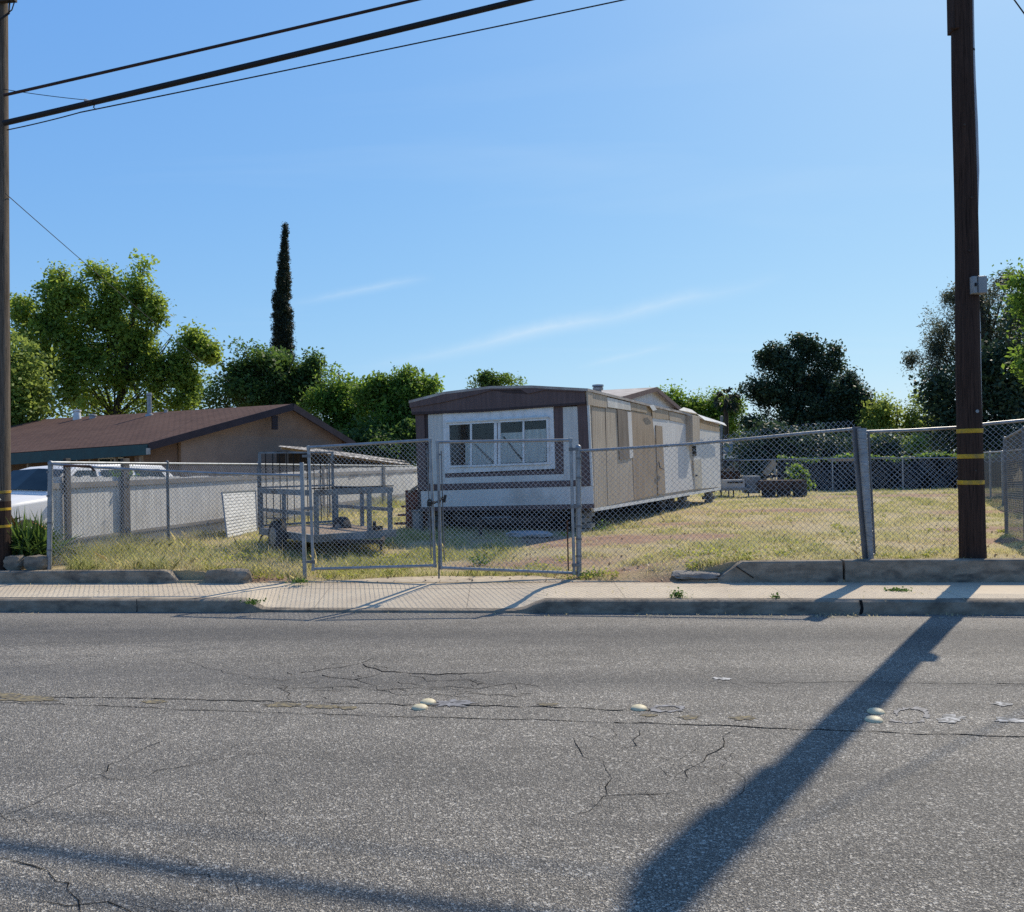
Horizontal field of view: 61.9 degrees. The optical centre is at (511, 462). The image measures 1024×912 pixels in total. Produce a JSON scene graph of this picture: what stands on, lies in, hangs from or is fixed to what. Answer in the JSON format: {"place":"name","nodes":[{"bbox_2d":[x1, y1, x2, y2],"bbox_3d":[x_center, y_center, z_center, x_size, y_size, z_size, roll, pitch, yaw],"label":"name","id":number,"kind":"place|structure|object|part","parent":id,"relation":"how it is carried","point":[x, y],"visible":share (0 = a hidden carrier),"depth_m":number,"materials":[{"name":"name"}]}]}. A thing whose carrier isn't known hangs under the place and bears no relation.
{"place":"outdoors","nodes":[
{"label":"outdoors","id":0,"kind":"place"},
{"bbox_2d":[268,576,639,581],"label":"driveway","id":1,"kind":"structure","parent":0,"point":[479,579],"depth_m":11.29,"materials":[{"name":"concrete"}]},
{"bbox_2d":[0,611,1023,911],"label":"road","id":2,"kind":"structure","parent":0,"point":[272,763],"depth_m":4.89,"materials":[{"name":"grey asphalt"}]},
{"bbox_2d":[412,704,427,709],"bbox_3d":[-0.650,1.718,6.014,0.114,0.026,0.114,-1,0,0],"label":"road dot","id":3,"kind":"object","parent":2,"relation":"on","point":[419,707],"visible":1,"depth_m":5.98,"materials":[{"name":"ceramic"}]},
{"bbox_2d":[420,698,435,704],"bbox_3d":[-0.605,1.717,6.148,0.114,0.026,0.114,-1,0,0],"label":"road dot","id":4,"kind":"object","parent":2,"relation":"on","point":[428,701],"visible":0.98,"depth_m":6.12,"materials":[{"name":"ceramic"}]},
{"bbox_2d":[0,597,1023,614],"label":"curb","id":5,"kind":"structure","parent":2,"relation":"on","point":[994,606],"depth_m":9.62,"materials":[{"name":"concrete"}]},
{"bbox_2d":[239,598,265,604],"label":"weed","id":6,"kind":"object","parent":5,"relation":"on","point":[253,602],"visible":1,"depth_m":9.93,"materials":[{"name":"green plant"}]},
{"bbox_2d":[631,704,646,710],"bbox_3d":[0.878,1.690,5.902,0.114,0.026,0.114,-1,0,0],"label":"road dot","id":7,"kind":"object","parent":2,"relation":"on","point":[638,707],"visible":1,"depth_m":5.87,"materials":[{"name":"ceramic"}]},
{"bbox_2d":[864,715,882,722],"bbox_3d":[2.352,1.664,5.549,0.114,0.026,0.114,-1,0,0],"label":"road dot","id":8,"kind":"object","parent":2,"relation":"on","point":[873,719],"visible":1,"depth_m":5.52,"materials":[{"name":"ceramic"}]},
{"bbox_2d":[867,707,884,714],"bbox_3d":[2.441,1.662,5.725,0.114,0.026,0.114,-1,0,0],"label":"road dot","id":9,"kind":"object","parent":2,"relation":"on","point":[876,711],"visible":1,"depth_m":5.69,"materials":[{"name":"ceramic"}]},
{"bbox_2d":[0,582,1023,607],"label":"sidewalk","id":10,"kind":"structure","parent":0,"point":[395,595],"depth_m":10.46,"materials":[{"name":"concrete"}]},
{"bbox_2d":[285,577,308,583],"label":"weed","id":11,"kind":"object","parent":10,"relation":"on","point":[300,581],"visible":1,"depth_m":11.21,"materials":[{"name":"green plant"}]},
{"bbox_2d":[0,578,1004,619],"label":"dry litter","id":12,"kind":"object","parent":10,"relation":"on","point":[575,612],"visible":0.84,"depth_m":9.61,"materials":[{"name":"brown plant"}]},
{"bbox_2d":[669,586,692,597],"bbox_3d":[1.927,1.478,9.702,0.286,0.139,0.183,-1,0,0],"label":"weed","id":13,"kind":"object","parent":10,"relation":"on","point":[674,593],"visible":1,"depth_m":9.70,"materials":[{"name":"green plant"}]},
{"bbox_2d":[769,592,779,597],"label":"weed","id":14,"kind":"object","parent":10,"relation":"on","point":[773,596],"visible":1,"depth_m":9.54,"materials":[{"name":"green plant"}]},
{"bbox_2d":[871,586,912,591],"bbox_3d":[4.400,1.471,9.849,0.506,0.065,0.216,-1,0,0],"label":"weed","id":15,"kind":"object","parent":10,"relation":"on","point":[897,589],"visible":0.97,"depth_m":9.85,"materials":[{"name":"green plant"}]},
{"bbox_2d":[8,0,1023,464],"label":"sky","id":16,"kind":"structure","parent":0,"point":[626,194],"materials":[{"name":"blue"}]},
{"bbox_2d":[22,471,1023,582],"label":"lot ground","id":17,"kind":"structure","parent":0,"point":[189,576],"depth_m":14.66,"materials":[{"name":"plant"}]},
{"bbox_2d":[0,0,16,569],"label":"utility pole","id":18,"kind":"object","parent":17,"relation":"on","point":[5,464],"visible":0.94,"depth_m":12.14,"materials":[{"name":"brown wood"}]},
{"bbox_2d":[6,112,79,130],"bbox_3d":[-6.582,-4.795,11.989,1.123,0.192,0.016,-1,0,7],"label":"overhead wire","id":19,"kind":"object","parent":18,"relation":"attached to","point":[43,121],"visible":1,"depth_m":11.98,"materials":[{"name":"black metal"}]},
{"bbox_2d":[5,193,227,380],"bbox_3d":[-9.541,-3.598,24.030,0.012,0.333,24.410,-1,0,-11],"label":"service wire","id":20,"kind":"object","parent":18,"relation":"attached to","point":[96,273],"visible":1,"depth_m":16.07,"materials":[{"name":"black metal"}]},
{"bbox_2d":[3,555,24,569],"bbox_3d":[-7.077,1.429,12.151,0.270,0.224,0.205,-1,0,7],"label":"edging block","id":21,"kind":"object","parent":17,"relation":"on","point":[13,562],"depth_m":12.06,"materials":[{"name":"stone"}]},
{"bbox_2d":[24,555,47,569],"bbox_3d":[-6.742,1.420,12.113,0.345,0.222,0.208,-1,0,2],"label":"edging block","id":22,"kind":"object","parent":17,"relation":"on","point":[35,562],"depth_m":12.03,"materials":[{"name":"stone"}]},
{"bbox_2d":[10,319,65,425],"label":"leafy tree","id":23,"kind":"object","parent":17,"relation":"on","point":[29,393],"visible":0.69,"depth_m":45.68,"materials":[{"name":"green plant"}]},
{"bbox_2d":[6,507,83,558],"bbox_3d":[-7.244,1.022,12.662,1.750,0.952,1.488,-1,0,0],"label":"spiky plant","id":24,"kind":"object","parent":17,"relation":"on","point":[27,540],"visible":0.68,"depth_m":12.44,"materials":[{"name":"green plant"}]},
{"bbox_2d":[0,569,181,582],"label":"low concrete curb","id":25,"kind":"structure","parent":17,"relation":"on","point":[101,576],"depth_m":11.71,"materials":[{"name":"grey concrete"}]},
{"bbox_2d":[11,464,172,530],"bbox_3d":[-8.772,0.828,16.822,2.140,1.620,5.090,-1,0,20],"label":"parked car","id":26,"kind":"object","parent":17,"relation":"on","point":[29,485],"visible":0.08,"depth_m":15.79,"materials":[{"name":"white paint"}]},
{"bbox_2d":[10,248,225,418],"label":"leafy tree","id":27,"kind":"object","parent":17,"relation":"on","point":[117,351],"visible":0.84,"depth_m":51.35,"materials":[{"name":"green plant"}]},
{"bbox_2d":[46,460,306,578],"bbox_3d":[-4.719,0.799,11.898,3.831,1.720,0.077,-1,0,7],"label":"chain link fence","id":28,"kind":"object","parent":17,"relation":"on","point":[50,512],"visible":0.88,"depth_m":11.89,"materials":[{"name":"metal"}]},
{"bbox_2d":[302,438,436,570],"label":"chain link gate","id":29,"kind":"structure","parent":28,"relation":"attached to","point":[310,509],"depth_m":11.43,"materials":[{"name":"metal"}]},
{"bbox_2d":[11,393,355,476],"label":"house","id":30,"kind":"structure","parent":17,"relation":"on","point":[235,435],"depth_m":33.60,"materials":[{"name":"brown"}]},
{"bbox_2d":[98,457,124,461],"bbox_3d":[-15.654,0.402,33.396,1.560,1.200,0.075,-1,0,29],"label":"window","id":31,"kind":"structure","parent":30,"relation":"in","point":[111,459],"depth_m":33.46,"materials":[{"name":"white glass"}]},
{"bbox_2d":[205,568,251,583],"bbox_3d":[-3.827,1.581,11.519,0.673,0.308,0.185,-1,0,10],"label":"concrete chunk","id":32,"kind":"object","parent":17,"relation":"on","point":[233,575],"visible":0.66,"depth_m":11.44,"materials":[{"name":"grey concrete"}]},
{"bbox_2d":[53,460,412,565],"bbox_3d":[-5.060,0.727,21.465,0.056,1.568,18.806,-1,0,9],"label":"chain link fence","id":33,"kind":"object","parent":17,"relation":"on","point":[167,463],"visible":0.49,"depth_m":15.60,"materials":[{"name":"metal"}]},
{"bbox_2d":[52,458,417,559],"bbox_3d":[-5.092,0.732,24.890,0.108,1.660,24.036,-1,0,9],"label":"board fence","id":34,"kind":"object","parent":17,"relation":"on","point":[195,484],"visible":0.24,"depth_m":16.02,"materials":[{"name":"grey wood"}]},
{"bbox_2d":[98,465,139,478],"bbox_3d":[-6.769,0.187,14.867,0.781,0.313,0.324,-1,0,0],"label":"vine","id":35,"kind":"object","parent":34,"relation":"attached to","point":[120,472],"visible":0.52,"depth_m":14.87,"materials":[{"name":"green plant"}]},
{"bbox_2d":[221,490,257,537],"bbox_3d":[-5.511,1.016,17.252,0.226,0.893,1.924,-1,0,2],"label":"slotted panel","id":36,"kind":"object","parent":17,"relation":"on","point":[246,493],"visible":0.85,"depth_m":17.19,"materials":[{"name":"white paint"}]},
{"bbox_2d":[194,335,328,414],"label":"bushy tree","id":37,"kind":"object","parent":17,"relation":"on","point":[260,377],"visible":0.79,"depth_m":46.21,"materials":[{"name":"green plant"}]},
{"bbox_2d":[269,221,296,362],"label":"cypress tree","id":38,"kind":"object","parent":17,"relation":"on","point":[282,316],"visible":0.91,"depth_m":59.70,"materials":[{"name":"green plant"}]},
{"bbox_2d":[258,451,395,550],"bbox_3d":[-3.169,0.618,14.310,1.662,1.651,2.624,-1,0,-37],"label":"flatbed trailer","id":39,"kind":"object","parent":17,"relation":"on","point":[325,528],"visible":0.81,"depth_m":13.96,"materials":[{"name":"grey metal"}]},
{"bbox_2d":[293,360,373,431],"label":"bushy tree","id":40,"kind":"object","parent":17,"relation":"on","point":[333,400],"visible":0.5,"depth_m":44.12,"materials":[{"name":"green plant"}]},
{"bbox_2d":[276,445,411,472],"bbox_3d":[-6.505,0.438,35.461,3.188,2.198,9.640,-1,0,32],"label":"lean to roof","id":41,"kind":"object","parent":17,"relation":"on","point":[358,460],"visible":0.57,"depth_m":33.33,"materials":[{"name":"metal"}]},
{"bbox_2d":[334,415,416,466],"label":"bushy tree","id":42,"kind":"object","parent":17,"relation":"on","point":[365,433],"visible":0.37,"depth_m":40.29,"materials":[{"name":"green plant"}]},
{"bbox_2d":[348,362,444,466],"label":"bushy tree","id":43,"kind":"object","parent":17,"relation":"on","point":[381,396],"visible":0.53,"depth_m":42.26,"materials":[{"name":"green plant"}]},
{"bbox_2d":[394,485,430,527],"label":"wooden steps","id":44,"kind":"structure","parent":17,"relation":"on","point":[410,500],"depth_m":18.06,"materials":[{"name":"grey wood"}]},
{"bbox_2d":[411,510,422,530],"bbox_3d":[-1.939,1.210,17.539,0.190,0.470,0.190,-1,0,25],"label":"concrete stub","id":45,"kind":"object","parent":17,"relation":"on","point":[419,514],"visible":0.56,"depth_m":17.48,"materials":[{"name":"grey concrete"}]},
{"bbox_2d":[426,511,446,529],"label":"block pier","id":46,"kind":"structure","parent":17,"relation":"on","point":[436,518],"depth_m":17.77,"materials":[{"name":"grey concrete"}]},
{"bbox_2d":[465,550,493,565],"bbox_3d":[-0.447,1.402,12.589,0.567,0.237,0.338,-1,0,0],"label":"weed","id":47,"kind":"object","parent":17,"relation":"on","point":[481,561],"visible":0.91,"depth_m":12.55,"materials":[{"name":"green plant"}]},
{"bbox_2d":[465,367,502,388],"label":"tree","id":48,"kind":"object","parent":17,"relation":"on","point":[486,378],"visible":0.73,"depth_m":54.61,"materials":[{"name":"green plant"}]},
{"bbox_2d":[495,371,527,385],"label":"tree","id":49,"kind":"object","parent":17,"relation":"on","point":[503,377],"visible":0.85,"depth_m":54.69,"materials":[{"name":"green plant"}]},
{"bbox_2d":[506,530,552,537],"bbox_3d":[0.315,1.316,15.595,0.894,0.128,0.477,-1,0,10],"label":"concrete slab","id":50,"kind":"object","parent":17,"relation":"on","point":[536,534],"depth_m":15.41,"materials":[{"name":"grey concrete"}]},
{"bbox_2d":[51,517,1022,581],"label":"leaf scraps","id":51,"kind":"object","parent":17,"relation":"on","point":[683,550],"visible":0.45,"depth_m":12.63,"materials":[{"name":"brown plant"}]},
{"bbox_2d":[409,384,725,534],"bbox_3d":[2.264,-0.250,22.288,4.090,3.259,14.092,-1,0,25],"label":"mobile home","id":52,"kind":"object","parent":17,"relation":"on","point":[597,416],"visible":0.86,"depth_m":17.14,"materials":[{"name":"white metal"}]},
{"bbox_2d":[443,407,555,472],"bbox_3d":[-0.300,-0.429,16.844,2.434,1.265,0.086,-1,0,25],"label":"window","id":53,"kind":"structure","parent":52,"relation":"in","point":[532,423],"depth_m":16.81,"materials":[{"name":"white glass"}]},
{"bbox_2d":[616,409,629,458],"bbox_3d":[2.361,-0.592,18.089,0.020,1.050,0.838,-1,0,25],"label":"boarded window","id":54,"kind":"structure","parent":52,"relation":"in","point":[622,416],"depth_m":18.04,"materials":[{"name":"beige wood"}]},
{"bbox_2d":[655,425,665,493],"bbox_3d":[3.644,-0.063,20.827,0.085,1.667,0.822,-1,0,25],"label":"door","id":55,"kind":"structure","parent":52,"relation":"in","point":[658,429],"depth_m":20.76,"materials":[{"name":"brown wood"}]},
{"bbox_2d":[692,446,696,455],"bbox_3d":[5.200,-0.332,24.315,0.020,0.313,0.462,-1,0,25],"label":"side window","id":56,"kind":"structure","parent":52,"relation":"in","point":[694,452],"depth_m":24.27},
{"bbox_2d":[692,459,701,488],"bbox_3d":[5.387,0.328,24.601,0.100,0.852,1.107,-1,0,25],"label":"door","id":57,"kind":"structure","parent":52,"relation":"in","point":[697,467],"depth_m":24.57,"materials":[{"name":"metal"}]},
{"bbox_2d":[574,512,594,531],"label":"block pier","id":58,"kind":"structure","parent":17,"relation":"on","point":[588,519],"depth_m":16.35,"materials":[{"name":"grey concrete"}]},
{"bbox_2d":[581,568,603,576],"bbox_3d":[1.049,1.451,11.236,0.667,0.126,0.291,-1,0,0],"label":"weed","id":59,"kind":"object","parent":17,"relation":"on","point":[593,575],"visible":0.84,"depth_m":11.21,"materials":[{"name":"green plant"}]},
{"bbox_2d":[587,520,624,531],"bbox_3d":[1.789,1.210,16.246,0.763,0.260,0.459,-1,0,0],"label":"weed","id":60,"kind":"object","parent":17,"relation":"on","point":[601,529],"visible":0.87,"depth_m":16.28,"materials":[{"name":"green plant"}]},
{"bbox_2d":[675,495,689,507],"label":"block pier","id":61,"kind":"structure","parent":17,"relation":"on","point":[681,500],"depth_m":24.09,"materials":[{"name":"grey concrete"}]},
{"bbox_2d":[672,570,719,579],"bbox_3d":[2.361,1.439,10.917,0.643,0.104,0.415,-1,0,5],"label":"concrete slab","id":62,"kind":"object","parent":17,"relation":"on","point":[692,575],"depth_m":10.75,"materials":[{"name":"grey concrete"}]},
{"bbox_2d":[658,378,749,438],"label":"bushy tree","id":63,"kind":"object","parent":17,"relation":"on","point":[701,406],"visible":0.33,"depth_m":57.24,"materials":[{"name":"green plant"}]},
{"bbox_2d":[702,491,714,501],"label":"block pier","id":64,"kind":"structure","parent":17,"relation":"on","point":[708,498],"depth_m":27.19,"materials":[{"name":"grey concrete"}]},
{"bbox_2d":[720,416,722,469],"bbox_3d":[9.830,-0.745,40.002,0.186,2.899,0.158,-1,0,23],"label":"metal pole","id":65,"kind":"object","parent":17,"relation":"on","point":[721,437],"visible":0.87,"depth_m":39.94,"materials":[{"name":"metal"}]},
{"bbox_2d":[575,421,875,576],"bbox_3d":[2.707,0.481,10.961,3.800,1.973,0.199,-1,0,6],"label":"chain link fence","id":66,"kind":"object","parent":17,"relation":"on","point":[861,451],"visible":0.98,"depth_m":10.92,"materials":[{"name":"metal"}]},
{"bbox_2d":[435,438,580,578],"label":"chain link gate","id":67,"kind":"structure","parent":66,"relation":"attached to","point":[572,507],"depth_m":11.19,"materials":[{"name":"metal"}]},
{"bbox_2d":[427,495,446,505],"bbox_3d":[-0.987,0.501,11.204,0.269,0.149,0.045,-1,0,7],"label":"gate chain","id":68,"kind":"object","parent":67,"relation":"attached to","point":[430,503],"visible":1,"depth_m":11.20,"materials":[{"name":"metal"}]},
{"bbox_2d":[712,387,741,438],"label":"fan palm","id":69,"kind":"object","parent":17,"relation":"on","point":[726,407],"visible":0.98,"depth_m":52.81,"materials":[{"name":"green plant"}]},
{"bbox_2d":[720,460,740,491],"bbox_3d":[7.915,0.496,31.250,0.805,1.204,0.500,-1,0,0],"label":"metal rack","id":70,"kind":"object","parent":17,"relation":"on","point":[728,476],"visible":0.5,"depth_m":31.01,"materials":[{"name":"metal"}]},
{"bbox_2d":[723,441,741,476],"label":"house","id":71,"kind":"structure","parent":17,"relation":"on","point":[725,451],"depth_m":47.00,"materials":[{"name":"white paint"}]},
{"bbox_2d":[723,459,732,467],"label":"window","id":72,"kind":"structure","parent":71,"relation":"in","point":[728,463],"depth_m":46.85,"materials":[{"name":"glass"}]},
{"bbox_2d":[717,488,750,497],"bbox_3d":[7.709,1.122,29.850,1.108,0.470,0.700,-1,0,0],"label":"old table","id":73,"kind":"object","parent":17,"relation":"on","point":[726,489],"visible":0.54,"depth_m":29.50,"materials":[{"name":"metal"}]},
{"bbox_2d":[721,479,744,487],"bbox_3d":[7.720,0.752,29.840,0.705,0.309,0.520,-1,0,0],"label":"pale crate","id":74,"kind":"object","parent":73,"relation":"on","point":[738,482],"visible":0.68,"depth_m":29.60,"materials":[{"name":"white plastic"}]},
{"bbox_2d":[742,476,759,492],"bbox_3d":[8.427,0.775,30.093,0.490,0.605,0.615,-1,0,0],"label":"metal cabinet","id":75,"kind":"object","parent":17,"relation":"on","point":[749,479],"visible":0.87,"depth_m":29.80,"materials":[{"name":"grey metal"}]},
{"bbox_3d":[8.423,0.643,29.791,0.401,0.246,0.012,-1,0,0],"label":"door","id":76,"kind":"part","parent":75,"relation":"part of","materials":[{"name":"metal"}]},
{"bbox_2d":[717,559,842,582],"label":"concrete wall","id":77,"kind":"structure","parent":17,"relation":"on","point":[745,571],"depth_m":10.60,"materials":[{"name":"grey concrete"}]},
{"bbox_2d":[757,474,806,496],"bbox_3d":[9.547,0.863,30.175,1.971,0.863,1.350,-1,0,0],"label":"rusty farm trailer","id":78,"kind":"object","parent":17,"relation":"on","point":[769,484],"visible":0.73,"depth_m":29.62,"materials":[{"name":"metal"}]},
{"bbox_2d":[762,460,776,475],"bbox_3d":[9.196,0.207,30.450,0.572,0.597,0.112,-1,0,-14],"label":"leaning board","id":79,"kind":"object","parent":78,"relation":"on","point":[771,466],"visible":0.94,"depth_m":30.43,"materials":[{"name":"grey wood"}]},
{"bbox_2d":[735,331,850,454],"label":"leafy tree","id":80,"kind":"object","parent":17,"relation":"on","point":[808,387],"visible":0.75,"depth_m":51.44,"materials":[{"name":"green plant"}]},
{"bbox_2d":[781,463,815,489],"bbox_3d":[10.407,0.644,30.964,1.174,1.296,1.302,-1,0,0],"label":"green bush","id":81,"kind":"object","parent":17,"relation":"on","point":[796,470],"visible":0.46,"depth_m":30.98,"materials":[{"name":"green plant"}]},
{"bbox_2d":[723,418,910,479],"bbox_3d":[13.971,-0.377,39.001,8.680,3.434,4.065,-1,0,0],"label":"bushy tree","id":82,"kind":"object","parent":17,"relation":"on","point":[797,447],"visible":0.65,"depth_m":38.42,"materials":[{"name":"green plant"}]},
{"bbox_2d":[724,457,957,492],"bbox_3d":[13.214,0.494,34.000,9.547,1.376,0.060,-1,0,0],"label":"chain link fence","id":83,"kind":"object","parent":17,"relation":"on","point":[898,458],"visible":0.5,"depth_m":33.99,"materials":[{"name":"metal"}]},
{"bbox_2d":[812,366,877,452],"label":"leafy tree","id":84,"kind":"object","parent":17,"relation":"on","point":[846,392],"visible":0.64,"depth_m":49.43,"materials":[{"name":"green plant"}]},
{"bbox_2d":[776,450,1013,490],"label":"ivy wall","id":85,"kind":"structure","parent":17,"relation":"on","point":[888,475],"depth_m":34.77,"materials":[{"name":"green plant"}]},
{"bbox_2d":[827,459,853,460],"bbox_3d":[13.278,-0.110,34.400,1.073,0.139,0.300,-1,0,0],"label":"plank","id":86,"kind":"object","parent":85,"relation":"on","point":[841,459],"visible":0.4,"depth_m":34.25,"materials":[{"name":"grey wood"}]},
{"bbox_2d":[870,432,930,456],"bbox_3d":[17.865,-0.171,39.970,3.289,2.761,2.284,-1,0,27],"label":"bushy tree","id":87,"kind":"object","parent":17,"relation":"on","point":[915,449],"visible":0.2,"depth_m":39.52,"materials":[{"name":"green plant"}]},
{"bbox_2d":[851,386,953,453],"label":"light tree","id":88,"kind":"object","parent":17,"relation":"on","point":[879,416],"visible":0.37,"depth_m":47.56,"materials":[{"name":"green plant"}]},
{"bbox_2d":[840,558,1023,581],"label":"concrete wall","id":89,"kind":"structure","parent":17,"relation":"on","point":[946,570],"depth_m":10.39,"materials":[{"name":"grey concrete"}]},
{"bbox_2d":[867,419,1023,555],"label":"chain link fence","id":90,"kind":"object","parent":17,"relation":"on","point":[932,429],"visible":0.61,"depth_m":10.92,"materials":[{"name":"metal"}]},
{"bbox_2d":[897,266,1023,417],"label":"eucalyptus tree","id":91,"kind":"object","parent":17,"relation":"on","point":[939,348],"visible":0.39,"depth_m":45.73,"materials":[{"name":"green plant"}]},
{"bbox_2d":[907,283,1023,472],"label":"bushy tree","id":92,"kind":"object","parent":17,"relation":"on","point":[1003,400],"visible":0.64,"depth_m":41.36,"materials":[{"name":"green plant"}]},
{"bbox_2d":[947,0,986,557],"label":"utility pole","id":93,"kind":"object","parent":17,"relation":"on","point":[970,285],"visible":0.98,"depth_m":10.53,"materials":[{"name":"brown wood"}]},
{"bbox_2d":[3,0,419,96],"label":"overhead cable","id":94,"kind":"object","parent":93,"relation":"attached to","point":[212,47],"visible":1,"depth_m":11.67,"materials":[{"name":"black rubber"}]},
{"bbox_2d":[2,0,532,125],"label":"overhead cable","id":95,"kind":"object","parent":93,"relation":"attached to","point":[298,53],"visible":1,"depth_m":11.56,"materials":[{"name":"black rubber"}]},
{"bbox_2d":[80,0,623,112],"bbox_3d":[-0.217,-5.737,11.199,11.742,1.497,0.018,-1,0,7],"label":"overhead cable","id":96,"kind":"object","parent":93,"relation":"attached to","point":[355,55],"visible":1,"depth_m":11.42,"materials":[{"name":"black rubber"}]},
{"bbox_2d":[984,449,1022,510],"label":"slat fence","id":97,"kind":"object","parent":17,"relation":"on","point":[992,487],"visible":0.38,"depth_m":23.46,"materials":[{"name":"metal"}]},
{"bbox_2d":[990,257,1023,387],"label":"leafy tree","id":98,"kind":"object","parent":17,"relation":"on","point":[1015,281],"visible":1,"depth_m":33.04,"materials":[{"name":"green plant"}]},
{"bbox_2d":[1003,426,1023,540],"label":"wire fence","id":99,"kind":"object","parent":17,"relation":"on","point":[1007,495],"visible":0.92,"depth_m":13.82,"materials":[{"name":"metal"}]},
{"bbox_3d":[-5.882,-4.997,11.903,0.181,0.169,0.110,-1,0,0],"label":"cable clamp","id":100,"kind":"object","parent":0,"visible":0},
{"bbox_2d":[3,89,83,99],"bbox_3d":[-6.573,-5.169,11.988,1.259,0.250,0.010,-1,0,7],"label":"overhead wire","id":101,"kind":"object","parent":100,"relation":"attached to","point":[45,95],"visible":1,"depth_m":11.98,"materials":[{"name":"black metal"}]}
]}

